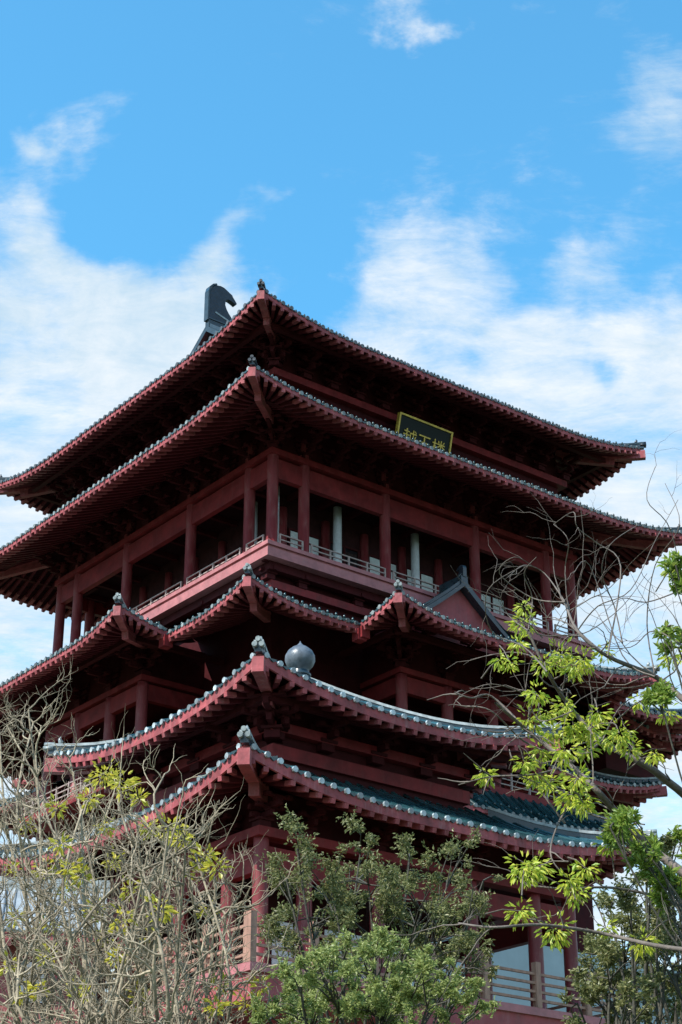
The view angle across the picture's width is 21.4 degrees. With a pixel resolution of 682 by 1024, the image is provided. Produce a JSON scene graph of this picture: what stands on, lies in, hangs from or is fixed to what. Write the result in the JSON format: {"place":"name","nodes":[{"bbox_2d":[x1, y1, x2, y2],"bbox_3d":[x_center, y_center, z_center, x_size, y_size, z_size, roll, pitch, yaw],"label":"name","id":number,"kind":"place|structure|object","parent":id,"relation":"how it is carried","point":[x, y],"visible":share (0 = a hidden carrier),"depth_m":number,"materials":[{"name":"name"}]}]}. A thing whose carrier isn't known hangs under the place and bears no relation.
{"place":"outdoors","nodes":[
{"label":"outdoors","id":0,"kind":"place"},
{"bbox_2d":[0,0,681,969],"label":"sky","id":1,"kind":"structure","parent":0,"point":[483,196],"materials":[{"name":"blue"}]},
{"label":"ground","id":2,"kind":"structure","parent":0,"visible":0},
{"bbox_2d":[0,877,109,1023],"bbox_3d":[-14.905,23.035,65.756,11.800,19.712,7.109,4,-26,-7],"label":"side hall","id":3,"kind":"structure","parent":2,"relation":"on","point":[17,900],"depth_m":66.88,"materials":[{"name":"blue tile"}]},
{"bbox_2d":[15,959,47,1005],"bbox_3d":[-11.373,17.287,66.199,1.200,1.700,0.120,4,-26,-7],"label":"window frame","id":4,"kind":"structure","parent":3,"relation":"in","point":[28,965],"depth_m":66.23,"materials":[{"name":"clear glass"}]},
{"bbox_2d":[0,659,150,1023],"bbox_3d":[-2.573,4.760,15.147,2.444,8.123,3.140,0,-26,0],"label":"bare shrub","id":5,"kind":"object","parent":2,"relation":"on","point":[34,975],"visible":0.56,"depth_m":15.95,"materials":[{"name":"grey plant"}]},
{"bbox_2d":[0,703,256,1023],"bbox_3d":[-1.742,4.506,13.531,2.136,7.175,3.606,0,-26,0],"label":"bare shrub","id":6,"kind":"object","parent":2,"relation":"on","point":[96,1016],"visible":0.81,"depth_m":13.78,"materials":[{"name":"grey plant"}]},
{"bbox_2d":[35,734,323,1023],"bbox_3d":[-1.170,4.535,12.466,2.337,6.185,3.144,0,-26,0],"label":"bare shrub","id":7,"kind":"object","parent":2,"relation":"on","point":[173,1013],"visible":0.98,"depth_m":12.77,"materials":[{"name":"grey plant"}]},
{"bbox_2d":[0,636,657,1023],"bbox_3d":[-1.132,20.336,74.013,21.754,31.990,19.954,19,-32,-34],"label":"double eaved pavilion","id":8,"kind":"structure","parent":2,"relation":"on","point":[274,736],"depth_m":71.45,"materials":[{"name":"red wood"}]},
{"bbox_2d":[267,917,295,967],"bbox_3d":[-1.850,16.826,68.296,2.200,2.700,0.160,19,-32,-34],"label":"window frame","id":9,"kind":"structure","parent":8,"relation":"in","point":[271,961],"depth_m":68.00,"materials":[{"name":"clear glass"}]},
{"bbox_2d":[320,926,366,977],"bbox_3d":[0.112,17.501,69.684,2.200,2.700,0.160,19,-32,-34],"label":"window frame","id":10,"kind":"structure","parent":8,"relation":"in","point":[325,929],"depth_m":69.80,"materials":[{"name":"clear glass"}]},
{"bbox_2d":[0,279,681,1023],"bbox_3d":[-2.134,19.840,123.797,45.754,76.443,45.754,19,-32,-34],"label":"pagoda tower","id":11,"kind":"structure","parent":2,"relation":"on","point":[280,477],"depth_m":119.00,"materials":[{"name":"red wood"}]},
{"bbox_2d":[248,917,501,1023],"bbox_3d":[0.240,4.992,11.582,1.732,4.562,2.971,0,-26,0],"label":"leafy shrub","id":12,"kind":"object","parent":2,"relation":"on","point":[378,1001],"visible":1,"depth_m":11.89,"materials":[{"name":"green plant"}]},
{"bbox_2d":[254,803,505,1023],"bbox_3d":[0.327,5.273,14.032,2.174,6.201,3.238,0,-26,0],"label":"fine leaved tree","id":13,"kind":"object","parent":2,"relation":"on","point":[386,886],"visible":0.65,"depth_m":14.91,"materials":[{"name":"green plant"}]},
{"bbox_2d":[393,430,681,1002],"bbox_3d":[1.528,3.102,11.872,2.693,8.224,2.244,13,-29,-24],"label":"budding tree","id":14,"kind":"object","parent":2,"relation":"on","point":[603,742],"visible":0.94,"depth_m":12.51,"materials":[{"name":"green plant"}]},
{"bbox_2d":[557,828,681,1023],"bbox_3d":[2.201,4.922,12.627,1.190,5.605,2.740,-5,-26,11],"label":"leafy tree","id":15,"kind":"object","parent":2,"relation":"on","point":[648,982],"visible":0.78,"depth_m":13.31,"materials":[{"name":"green plant"}]},
{"bbox_2d":[597,550,681,952],"bbox_3d":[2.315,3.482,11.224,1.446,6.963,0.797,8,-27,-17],"label":"bright leaved tree","id":16,"kind":"object","parent":2,"relation":"on","point":[666,881],"visible":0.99,"depth_m":11.77,"materials":[{"name":"green plant"}]}
]}

